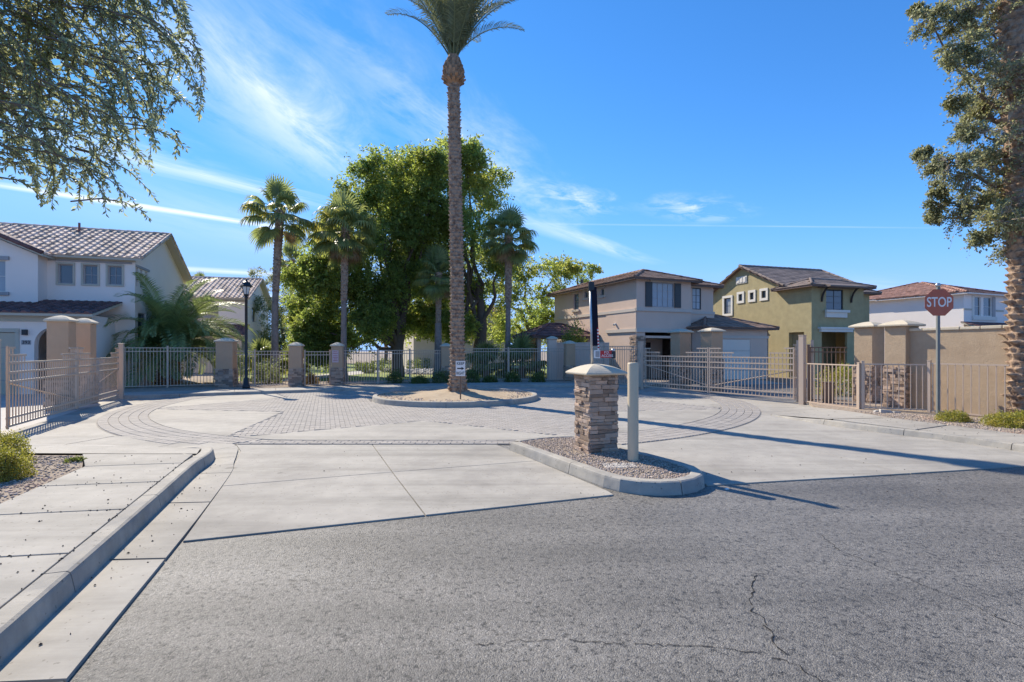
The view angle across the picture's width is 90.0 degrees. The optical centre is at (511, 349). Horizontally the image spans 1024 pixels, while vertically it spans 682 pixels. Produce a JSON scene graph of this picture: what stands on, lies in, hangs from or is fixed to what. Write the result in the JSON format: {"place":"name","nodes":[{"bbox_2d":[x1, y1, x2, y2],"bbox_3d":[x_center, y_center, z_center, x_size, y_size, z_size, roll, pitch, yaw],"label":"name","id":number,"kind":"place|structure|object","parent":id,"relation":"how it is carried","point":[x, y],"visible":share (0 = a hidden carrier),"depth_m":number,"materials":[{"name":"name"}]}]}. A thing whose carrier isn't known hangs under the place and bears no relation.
{"place":"outdoors","nodes":[
{"label":"outdoors","id":0,"kind":"place"},
{"bbox_2d":[0,444,199,608],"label":"sidewalk","id":1,"kind":"structure","parent":0,"point":[71,525],"depth_m":4.95,"materials":[{"name":"concrete"}]},
{"bbox_2d":[238,364,546,380],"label":"lawn","id":2,"kind":"structure","parent":0,"point":[357,377],"depth_m":32.79,"materials":[{"name":"green plant"}]},
{"bbox_2d":[238,336,286,378],"bbox_3d":[-14.271,0.446,28.984,2.709,2.568,2.855,0,0,0],"label":"bush","id":3,"kind":"object","parent":2,"relation":"on","point":[258,345],"visible":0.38,"depth_m":28.79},
{"bbox_2d":[252,287,303,368],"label":"shade tree","id":4,"kind":"object","parent":2,"relation":"on","point":[282,337],"visible":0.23,"depth_m":42.41,"materials":[{"name":"green plant"}]},
{"bbox_2d":[272,241,301,330],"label":"fan palm","id":5,"kind":"object","parent":2,"relation":"on","point":[289,253],"visible":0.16,"depth_m":57.53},
{"bbox_2d":[280,343,312,375],"bbox_3d":[-12.947,0.678,29.899,2.470,2.105,2.428,0,0,0],"label":"fan bush","id":6,"kind":"object","parent":2,"relation":"on","point":[287,349],"visible":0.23,"depth_m":29.91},
{"bbox_2d":[272,139,449,376],"bbox_3d":[-9.062,-5.736,31.246,12.436,15.011,8.761,0,0,0],"label":"shade tree","id":7,"kind":"object","parent":2,"relation":"on","point":[383,304],"visible":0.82,"depth_m":29.49,"materials":[{"name":"green plant"}]},
{"bbox_2d":[411,243,450,377],"bbox_3d":[-4.194,-2.190,29.020,2.928,7.679,2.880,0,0,0],"label":"fan palm","id":8,"kind":"object","parent":2,"relation":"on","point":[435,262],"visible":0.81,"depth_m":28.76,"materials":[{"name":"plant"}]},
{"bbox_2d":[391,130,533,369],"bbox_3d":[-3.757,-6.027,33.509,10.490,15.604,9.488,0,0,0],"label":"shade tree","id":9,"kind":"object","parent":2,"relation":"on","point":[477,290],"visible":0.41,"depth_m":31.94,"materials":[{"name":"green plant"}]},
{"bbox_2d":[465,338,507,377],"bbox_3d":[-1.373,0.548,28.427,3.059,2.572,3.009,0,0,0],"label":"fan bush","id":10,"kind":"object","parent":2,"relation":"on","point":[480,358],"visible":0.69,"depth_m":28.21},
{"bbox_2d":[478,203,539,377],"bbox_3d":[-0.173,-3.390,29.536,3.584,10.081,3.266,0,0,0],"label":"fan palm","id":11,"kind":"object","parent":2,"relation":"on","point":[507,254],"visible":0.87,"depth_m":29.17,"materials":[{"name":"plant"}]},
{"bbox_2d":[493,330,546,377],"bbox_3d":[0.547,0.378,29.072,3.322,2.891,3.374,0,0,0],"label":"fan bush","id":12,"kind":"object","parent":2,"relation":"on","point":[517,342],"visible":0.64,"depth_m":28.72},
{"bbox_2d":[475,251,587,365],"bbox_3d":[1.401,-3.018,38.725,8.241,9.579,6.156,0,0,-9],"label":"shade tree","id":13,"kind":"object","parent":2,"relation":"on","point":[564,269],"visible":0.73,"depth_m":37.71,"materials":[{"name":"green plant"}]},
{"bbox_2d":[512,322,599,370],"bbox_3d":[2.599,0.041,31.000,4.324,3.318,3.525,0,0,-20],"label":"patio shelter","id":14,"kind":"object","parent":2,"relation":"on","point":[543,331],"visible":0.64,"depth_m":29.87,"materials":[{"name":"beige paint"}]},
{"bbox_2d":[559,310,587,341],"bbox_3d":[3.362,-0.223,28.396,2.568,3.948,2.038,0,0,0],"label":"bush","id":15,"kind":"object","parent":2,"relation":"on","point":[570,335],"visible":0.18,"depth_m":28.30,"materials":[{"name":"green plant"}]},
{"bbox_2d":[570,261,603,284],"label":"shade tree","id":16,"kind":"object","parent":2,"relation":"on","point":[596,269],"visible":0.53,"depth_m":47.09,"materials":[{"name":"green plant"}]},
{"bbox_2d":[6,387,927,452],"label":"plaza paving","id":17,"kind":"structure","parent":0,"point":[676,420],"depth_m":11.45,"materials":[{"name":"concrete"}]},
{"bbox_2d":[118,343,124,398],"bbox_3d":[-12.880,0.752,16.880,0.146,1.895,0.146,0,0,-24],"label":"gate post","id":18,"kind":"object","parent":17,"relation":"on","point":[121,369],"visible":0.75,"depth_m":16.83,"materials":[{"name":"beige metal"}]},
{"bbox_2d":[288,342,304,386],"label":"gate pillar","id":19,"kind":"structure","parent":17,"relation":"on","point":[296,374],"depth_m":21.41,"materials":[{"name":"paint"}]},
{"bbox_2d":[304,350,330,385],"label":"walk gate","id":20,"kind":"structure","parent":19,"relation":"attached to","point":[329,351],"depth_m":22.02,"materials":[{"name":"beige metal"}]},
{"bbox_2d":[330,342,344,384],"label":"gate pillar","id":21,"kind":"structure","parent":17,"relation":"on","point":[337,375],"depth_m":22.12,"materials":[{"name":"paint"}]},
{"bbox_2d":[98,384,627,399],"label":"kerb back","id":22,"kind":"structure","parent":17,"relation":"on","point":[299,391],"depth_m":19.48,"materials":[{"name":"concrete"}]},
{"bbox_2d":[344,349,440,383],"bbox_3d":[-5.405,0.796,23.575,4.497,1.648,0.077,0,0,-29],"label":"fence","id":23,"kind":"object","parent":17,"relation":"on","point":[378,353],"visible":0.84,"depth_m":23.38,"materials":[{"name":"beige metal"}]},
{"bbox_2d":[440,343,450,381],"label":"gate pillar","id":24,"kind":"structure","parent":17,"relation":"on","point":[445,355],"depth_m":24.56,"materials":[{"name":"paint"}]},
{"bbox_2d":[372,388,537,407],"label":"round island kerb","id":25,"kind":"structure","parent":17,"relation":"on","point":[443,404],"depth_m":14.77,"materials":[{"name":"concrete"}]},
{"bbox_2d":[378,389,532,400],"bbox_3d":[-1.850,1.419,17.050,5.140,0.222,5.140,0,0,0],"label":"island mound","id":26,"kind":"object","parent":25,"relation":"on","point":[447,395],"visible":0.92,"depth_m":16.27,"materials":[{"name":"stone"}]},
{"bbox_2d":[385,0,524,391],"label":"date palm","id":27,"kind":"object","parent":26,"relation":"on","point":[455,22],"visible":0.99,"depth_m":16.56,"materials":[{"name":"plant"}]},
{"bbox_2d":[456,361,464,398],"bbox_3d":[-1.539,0.965,15.294,0.280,1.250,0.028,0,0,-5],"label":"keep right sign","id":28,"kind":"object","parent":26,"relation":"on","point":[460,368],"visible":1,"depth_m":15.28,"materials":[{"name":"white metal"}]},
{"bbox_2d":[464,347,563,379],"bbox_3d":[-0.175,0.756,25.125,5.577,1.728,0.077,0,0,-6],"label":"fence","id":29,"kind":"object","parent":17,"relation":"on","point":[516,351],"visible":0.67,"depth_m":25.16,"materials":[{"name":"beige metal"}]},
{"bbox_2d":[562,341,576,380],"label":"gate pillar","id":30,"kind":"structure","parent":17,"relation":"on","point":[569,355],"depth_m":25.17,"materials":[{"name":"paint"}]},
{"bbox_2d":[575,345,637,384],"bbox_3d":[4.150,0.706,23.200,0.077,1.828,4.696,0,0,-27],"label":"fence","id":31,"kind":"object","parent":17,"relation":"on","point":[607,349],"visible":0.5,"depth_m":22.42,"materials":[{"name":"beige metal"}]},
{"bbox_2d":[638,341,643,388],"bbox_3d":[5.280,0.688,20.970,0.166,2.025,0.166,0,0,-28],"label":"gate post","id":32,"kind":"object","parent":17,"relation":"on","point":[641,361],"visible":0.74,"depth_m":20.91,"materials":[{"name":"beige metal"}]},
{"bbox_2d":[644,347,794,399],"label":"driveway gate","id":33,"kind":"structure","parent":32,"relation":"attached to","point":[709,362],"depth_m":17.71,"materials":[{"name":"beige metal"}]},
{"bbox_2d":[798,335,806,404],"bbox_3d":[8.680,0.637,15.300,0.166,2.125,0.166,0,0,-28],"label":"gate post","id":34,"kind":"object","parent":17,"relation":"on","point":[802,369],"visible":0.77,"depth_m":15.25,"materials":[{"name":"beige metal"}]},
{"bbox_2d":[0,0,1008,350],"label":"sky","id":35,"kind":"structure","parent":0,"point":[700,139],"materials":[{"name":"blue"}]},
{"bbox_2d":[178,351,856,444],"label":"ground","id":36,"kind":"structure","parent":0,"point":[195,378],"depth_m":32.06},
{"bbox_2d":[0,339,0,433],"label":"gate post","id":37,"kind":"object","parent":36,"relation":"on","point":[0,385],"visible":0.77,"depth_m":9.77,"materials":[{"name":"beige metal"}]},
{"bbox_2d":[5,346,118,428],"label":"driveway gate","id":38,"kind":"structure","parent":37,"relation":"attached to","point":[75,374],"depth_m":12.11,"materials":[{"name":"beige metal"}]},
{"bbox_2d":[0,455,82,503],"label":"planting bed","id":39,"kind":"object","parent":36,"relation":"on","point":[51,468],"visible":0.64,"depth_m":6.21,"materials":[{"name":"gravel"}]},
{"bbox_2d":[0,427,36,462],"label":"shrub","id":40,"kind":"object","parent":39,"relation":"on","point":[18,443],"visible":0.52,"depth_m":6.90,"materials":[{"name":"green plant"}]},
{"bbox_2d":[0,440,37,481],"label":"shrub","id":41,"kind":"object","parent":39,"relation":"on","point":[12,464],"visible":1,"depth_m":6.01,"materials":[{"name":"green plant"}]},
{"bbox_2d":[0,0,208,222],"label":"overhanging tree","id":42,"kind":"object","parent":39,"relation":"on","point":[22,73],"visible":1,"depth_m":4.45,"materials":[{"name":"green plant"}]},
{"bbox_2d":[1,392,108,432],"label":"drive","id":43,"kind":"structure","parent":36,"relation":"on","point":[3,413],"depth_m":13.62,"materials":[{"name":"concrete"}]},
{"bbox_2d":[43,315,79,410],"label":"gate pillar","id":44,"kind":"structure","parent":36,"relation":"on","point":[61,333],"depth_m":13.89,"materials":[{"name":"paint"}]},
{"bbox_2d":[76,318,98,403],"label":"gate pillar","id":45,"kind":"structure","parent":36,"relation":"on","point":[86,333],"depth_m":15.44,"materials":[{"name":"paint"}]},
{"bbox_2d":[0,222,192,394],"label":"pale grey house","id":46,"kind":"structure","parent":36,"relation":"on","point":[48,271],"depth_m":21.39,"materials":[{"name":"paint"}]},
{"bbox_2d":[0,256,8,294],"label":"window","id":47,"kind":"structure","parent":46,"relation":"in","point":[3,259],"depth_m":20.06,"materials":[{"name":"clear glass"}]},
{"bbox_2d":[0,333,14,394],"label":"garage door","id":48,"kind":"structure","parent":46,"relation":"in","point":[7,339],"depth_m":18.69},
{"bbox_2d":[56,262,74,285],"bbox_3d":[-18.494,-3.120,21.243,0.640,0.940,0.175,0,0,-19],"label":"window","id":49,"kind":"structure","parent":46,"relation":"in","point":[66,272],"depth_m":21.27,"materials":[{"name":"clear glass"}]},
{"bbox_2d":[81,263,99,285],"bbox_3d":[-17.695,-3.130,21.520,0.640,0.940,0.175,0,0,-19],"label":"window","id":50,"kind":"structure","parent":46,"relation":"in","point":[91,272],"depth_m":21.53,"materials":[{"name":"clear glass"}]},
{"bbox_2d":[106,264,123,286],"bbox_3d":[-16.882,-3.140,21.800,0.640,0.940,0.175,0,0,-19],"label":"window","id":51,"kind":"structure","parent":46,"relation":"in","point":[116,271],"depth_m":21.82,"materials":[{"name":"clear glass"}]},
{"bbox_2d":[102,272,256,387],"bbox_3d":[-16.082,-0.736,23.991,7.481,5.847,7.189,0,0,0],"label":"bushy palm","id":52,"kind":"object","parent":36,"relation":"on","point":[164,325],"visible":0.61,"depth_m":22.96,"materials":[{"name":"plant"}]},
{"bbox_2d":[183,276,271,372],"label":"background house","id":53,"kind":"structure","parent":36,"relation":"on","point":[230,287],"depth_m":39.58,"materials":[{"name":"grey paint"}]},
{"bbox_2d":[247,266,272,293],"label":"shade tree","id":54,"kind":"object","parent":36,"relation":"on","point":[269,278],"visible":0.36,"depth_m":56.91,"materials":[{"name":"green plant"}]},
{"bbox_2d":[237,174,319,380],"bbox_3d":[-11.669,-3.640,26.073,3.642,10.580,3.592,0,0,0],"label":"fan palm","id":55,"kind":"object","parent":36,"relation":"on","point":[280,191],"visible":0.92,"depth_m":25.81,"materials":[{"name":"plant"}]},
{"bbox_2d":[305,187,380,380],"bbox_3d":[-8.670,-3.382,26.551,3.703,10.064,3.726,0,0,0],"label":"fan palm","id":56,"kind":"object","parent":36,"relation":"on","point":[344,249],"visible":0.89,"depth_m":26.26,"materials":[{"name":"plant"}]},
{"bbox_2d":[101,382,648,395],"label":"sidewalk back","id":57,"kind":"structure","parent":36,"relation":"on","point":[254,389],"depth_m":20.45,"materials":[{"name":"concrete"}]},
{"bbox_2d":[98,378,669,393],"bbox_3d":[-4.425,1.630,23.290,25.028,0.140,6.964,0,0,-12],"label":"planting bed back","id":58,"kind":"object","parent":36,"relation":"on","point":[172,388],"visible":0.27,"depth_m":22.00,"materials":[{"name":"gravel"}]},
{"bbox_2d":[124,346,215,388],"bbox_3d":[-13.825,0.736,21.050,3.566,1.748,0.077,0,0,-25],"label":"fence","id":59,"kind":"object","parent":58,"relation":"on","point":[168,351],"visible":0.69,"depth_m":20.93,"materials":[{"name":"beige metal"}]},
{"bbox_2d":[214,338,238,386],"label":"gate pillar","id":60,"kind":"structure","parent":58,"relation":"on","point":[225,375],"depth_m":21.05,"materials":[{"name":"paint"}]},
{"bbox_2d":[240,279,252,388],"bbox_3d":[-10.539,-0.595,20.300,0.470,4.390,0.470,0,0,0],"label":"lamp post","id":61,"kind":"object","parent":58,"relation":"on","point":[246,285],"visible":0.97,"depth_m":20.25,"materials":[{"name":"black metal"}]},
{"bbox_2d":[235,349,288,385],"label":"fence","id":62,"kind":"object","parent":58,"relation":"on","point":[261,354],"visible":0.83,"depth_m":21.51,"materials":[{"name":"beige metal"}]},
{"bbox_2d":[248,358,281,383],"bbox_3d":[-11.404,1.019,23.612,1.642,1.407,1.477,0,0,-22],"label":"bush","id":63,"kind":"object","parent":58,"relation":"on","point":[266,373],"visible":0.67,"depth_m":23.45,"materials":[{"name":"green plant"}]},
{"bbox_2d":[386,368,403,383],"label":"shrub","id":64,"kind":"object","parent":58,"relation":"on","point":[393,373],"visible":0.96,"depth_m":23.45,"materials":[{"name":"green plant"}]},
{"bbox_2d":[431,368,449,382],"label":"shrub","id":65,"kind":"object","parent":58,"relation":"on","point":[442,378],"visible":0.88,"depth_m":23.58,"materials":[{"name":"green plant"}]},
{"bbox_2d":[465,367,480,382],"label":"shrub","id":66,"kind":"object","parent":58,"relation":"on","point":[473,375],"visible":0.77,"depth_m":23.87,"materials":[{"name":"green plant"}]},
{"bbox_2d":[502,369,521,381],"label":"shrub","id":67,"kind":"object","parent":58,"relation":"on","point":[514,376],"visible":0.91,"depth_m":24.10,"materials":[{"name":"green plant"}]},
{"bbox_2d":[546,336,557,378],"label":"gate pillar","id":68,"kind":"structure","parent":58,"relation":"on","point":[551,341],"depth_m":26.09,"materials":[{"name":"beige paint"}]},
{"bbox_2d":[557,342,608,378],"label":"garden wall","id":69,"kind":"structure","parent":58,"relation":"on","point":[561,354],"depth_m":26.71,"materials":[{"name":"beige paint"}]},
{"bbox_2d":[403,302,512,368],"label":"tan house","id":70,"kind":"structure","parent":36,"relation":"on","point":[421,345],"depth_m":45.20,"materials":[{"name":"paint"}]},
{"bbox_2d":[546,269,779,379],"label":"taupe house","id":71,"kind":"structure","parent":36,"relation":"on","point":[650,308],"depth_m":28.52,"materials":[{"name":"paint"}]},
{"bbox_2d":[645,280,680,307],"bbox_3d":[8.141,-2.995,27.586,2.360,1.470,0.150,0,0,-23],"label":"window","id":72,"kind":"structure","parent":71,"relation":"in","point":[664,293],"depth_m":27.61,"materials":[{"name":"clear glass"}]},
{"bbox_2d":[691,286,703,309],"bbox_3d":[10.509,-2.945,29.135,0.890,1.370,0.150,0,0,-23],"label":"window","id":73,"kind":"structure","parent":71,"relation":"in","point":[696,290],"depth_m":29.19,"materials":[{"name":"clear glass"}]},
{"bbox_2d":[723,339,749,378],"bbox_3d":[11.881,0.620,28.266,3.300,2.320,0.100,0,0,-23],"label":"garage door","id":74,"kind":"structure","parent":71,"relation":"in","point":[741,348],"depth_m":28.50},
{"bbox_2d":[692,379,784,384],"bbox_3d":[11.400,1.662,26.750,4.400,0.001,6.500,0,0,0],"label":"driveway taupe","id":75,"kind":"object","parent":36,"relation":"on","point":[751,382],"visible":0.4,"depth_m":25.55,"materials":[{"name":"concrete"}]},
{"bbox_2d":[713,264,881,377],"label":"olive green house","id":76,"kind":"structure","parent":36,"relation":"on","point":[821,308],"depth_m":31.47,"materials":[{"name":"paint"}]},
{"bbox_2d":[722,295,732,315],"bbox_3d":[15.202,-3.050,36.016,0.155,1.420,1.020,0,0,-17],"label":"window","id":77,"kind":"structure","parent":76,"relation":"in","point":[727,301],"depth_m":36.06,"materials":[{"name":"clear glass"}]},
{"bbox_2d":[826,289,842,309],"bbox_3d":[18.832,-2.900,29.976,1.300,1.200,0.050,0,0,-17],"label":"window","id":78,"kind":"structure","parent":76,"relation":"in","point":[834,297],"depth_m":30.00,"materials":[{"name":"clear glass"}]},
{"bbox_2d":[808,400,1023,433],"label":"planting bed","id":79,"kind":"object","parent":36,"relation":"on","point":[920,415],"visible":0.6,"depth_m":12.03,"materials":[{"name":"gravel"}]},
{"bbox_2d":[822,382,834,402],"bbox_3d":[9.270,1.330,15.000,0.290,0.740,0.270,0,0,20],"label":"utility cabinet","id":80,"kind":"object","parent":79,"relation":"on","point":[830,392],"visible":0.52,"depth_m":14.90,"materials":[{"name":"brown metal"}]},
{"bbox_2d":[805,362,860,408],"bbox_3d":[8.888,1.006,14.256,0.077,1.328,1.918,0,0,-10],"label":"fence","id":81,"kind":"object","parent":79,"relation":"on","point":[858,385],"visible":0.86,"depth_m":13.93,"materials":[{"name":"beige metal"}]},
{"bbox_2d":[861,361,925,410],"bbox_3d":[9.675,0.966,13.013,1.345,1.328,0.077,0,0,26],"label":"fence","id":82,"kind":"object","parent":79,"relation":"on","point":[863,363],"visible":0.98,"depth_m":13.05,"materials":[{"name":"beige metal"}]},
{"bbox_2d":[925,283,952,417],"bbox_3d":[9.694,0.068,11.650,0.600,3.145,0.100,0,0,6],"label":"stop sign","id":83,"kind":"object","parent":79,"relation":"on","point":[938,302],"visible":0.96,"depth_m":11.62,"materials":[{"name":"metal"}]},
{"bbox_2d":[933,409,977,422],"bbox_3d":[9.576,1.456,11.078,0.753,0.321,0.686,0,0,0],"label":"shrub","id":84,"kind":"object","parent":79,"relation":"on","point":[944,416],"visible":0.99,"depth_m":11.02,"materials":[{"name":"green plant"}]},
{"bbox_2d":[909,325,1009,414],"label":"boundary wall","id":85,"kind":"structure","parent":79,"relation":"on","point":[973,345],"depth_m":12.40,"materials":[{"name":"beige paint"}]},
{"bbox_2d":[904,0,1023,266],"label":"evergreen oak","id":86,"kind":"object","parent":79,"relation":"on","point":[982,105],"visible":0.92,"depth_m":11.35,"materials":[{"name":"green plant"}]},
{"bbox_2d":[927,360,1009,415],"bbox_3d":[10.642,0.946,11.997,0.077,1.348,1.550,0,0,-26],"label":"fence","id":87,"kind":"object","parent":79,"relation":"on","point":[930,386],"visible":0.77,"depth_m":12.17,"materials":[{"name":"beige metal"}]},
{"bbox_2d":[978,409,1023,428],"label":"shrub","id":88,"kind":"object","parent":79,"relation":"on","point":[1010,419],"visible":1,"depth_m":10.26,"materials":[{"name":"green plant"}]},
{"bbox_2d":[992,0,1023,419],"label":"shaggy palm","id":89,"kind":"object","parent":79,"relation":"on","point":[1010,35],"visible":0.73,"depth_m":11.26,"materials":[{"name":"plant"}]},
{"bbox_2d":[869,282,1008,363],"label":"white house","id":90,"kind":"structure","parent":36,"relation":"on","point":[976,307],"depth_m":36.04,"materials":[{"name":"paint"}]},
{"bbox_2d":[983,297,990,315],"bbox_3d":[32.499,-2.900,35.091,0.950,1.300,0.050,0,0,-22],"label":"window","id":91,"kind":"structure","parent":90,"relation":"in","point":[986,300],"depth_m":35.11,"materials":[{"name":"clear glass"}]},
{"bbox_2d":[27,445,1023,681],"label":"asphalt road","id":92,"kind":"structure","parent":0,"point":[913,578],"depth_m":3.47,"materials":[{"name":"asphalt"}]},
{"bbox_2d":[0,446,214,664],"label":"kerb","id":93,"kind":"structure","parent":92,"relation":"on","point":[28,612],"depth_m":3.69,"materials":[{"name":"concrete"}]},
{"bbox_2d":[0,434,237,681],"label":"gutter","id":94,"kind":"object","parent":92,"relation":"on","point":[87,614],"visible":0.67,"depth_m":3.65,"materials":[{"name":"concrete"}]},
{"bbox_2d":[183,438,1023,542],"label":"entrance apron","id":95,"kind":"object","parent":92,"relation":"on","point":[265,489],"visible":0.81,"depth_m":6.72,"materials":[{"name":"concrete"}]},
{"bbox_2d":[522,437,689,478],"bbox_3d":[1.238,1.593,7.401,1.244,0.174,3.164,0,0,-27],"label":"median gravel bed","id":96,"kind":"object","parent":92,"relation":"on","point":[647,467],"visible":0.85,"depth_m":6.95,"materials":[{"name":"gravel"}]},
{"bbox_2d":[565,364,627,453],"bbox_3d":[1.270,0.910,7.751,0.690,1.380,0.690,0,0,-20],"label":"entry pedestal","id":97,"kind":"object","parent":96,"relation":"on","point":[596,429],"visible":0.99,"depth_m":7.54,"materials":[{"name":"stone"}]},
{"bbox_2d":[588,282,614,363],"bbox_3d":[1.361,-0.355,7.759,0.400,1.330,0.075,0,0,0],"label":"access mast","id":98,"kind":"object","parent":97,"relation":"attached to","point":[594,330],"visible":1,"depth_m":7.75,"materials":[{"name":"metal"}]},
{"bbox_2d":[628,362,638,461],"bbox_3d":[1.660,0.891,7.020,0.147,1.418,0.147,0,0,0],"label":"bollard","id":99,"kind":"object","parent":96,"relation":"on","point":[633,411],"visible":0.82,"depth_m":6.96,"materials":[{"name":"paint"}]},
{"bbox_2d":[509,435,704,495],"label":"median kerb","id":100,"kind":"structure","parent":92,"relation":"on","point":[692,481],"depth_m":6.22,"materials":[{"name":"concrete"}]},
{"bbox_2d":[771,415,1023,451],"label":"kerb","id":101,"kind":"structure","parent":92,"relation":"on","point":[952,438],"depth_m":9.62,"materials":[{"name":"concrete"}]},
{"bbox_2d":[665,381,851,403],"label":"road","id":102,"kind":"structure","parent":0,"point":[762,387],"depth_m":19.74,"materials":[{"name":"asphalt"}]},
{"bbox_2d":[667,329,693,388],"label":"gate pillar","id":103,"kind":"structure","parent":102,"relation":"on","point":[680,342],"depth_m":21.75,"materials":[{"name":"paint"}]},
{"bbox_2d":[697,328,725,390],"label":"gate pillar","id":104,"kind":"structure","parent":102,"relation":"on","point":[712,337],"depth_m":20.65,"materials":[{"name":"paint"}]},
{"bbox_2d":[793,340,813,401],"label":"fence","id":105,"kind":"object","parent":102,"relation":"on","point":[797,371],"visible":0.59,"depth_m":16.17,"materials":[{"name":"beige metal"}]},
{"bbox_2d":[807,345,846,402],"bbox_3d":[9.682,0.776,15.755,1.082,1.828,0.077,0,0,17],"label":"fence","id":106,"kind":"object","parent":102,"relation":"on","point":[809,351],"visible":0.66,"depth_m":15.79,"materials":[{"name":"brown metal"}]},
{"bbox_2d":[815,360,851,395],"bbox_3d":[11.886,0.988,18.636,1.693,1.437,1.610,0,0,42],"label":"hedge","id":107,"kind":"object","parent":102,"relation":"on","point":[842,380],"visible":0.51,"depth_m":18.47,"materials":[{"name":"green plant"}]},
{"bbox_2d":[848,322,884,402],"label":"gate pillar","id":108,"kind":"structure","parent":102,"relation":"on","point":[869,342],"depth_m":15.01,"materials":[{"name":"beige paint"}]},
{"bbox_2d":[771,405,1023,443],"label":"sidewalk","id":109,"kind":"structure","parent":0,"point":[824,413],"depth_m":10.62,"materials":[{"name":"concrete"}]},
{"bbox_2d":[878,320,925,407],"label":"gate pillar","id":110,"kind":"structure","parent":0,"point":[897,341],"depth_m":13.63,"materials":[{"name":"beige paint"}]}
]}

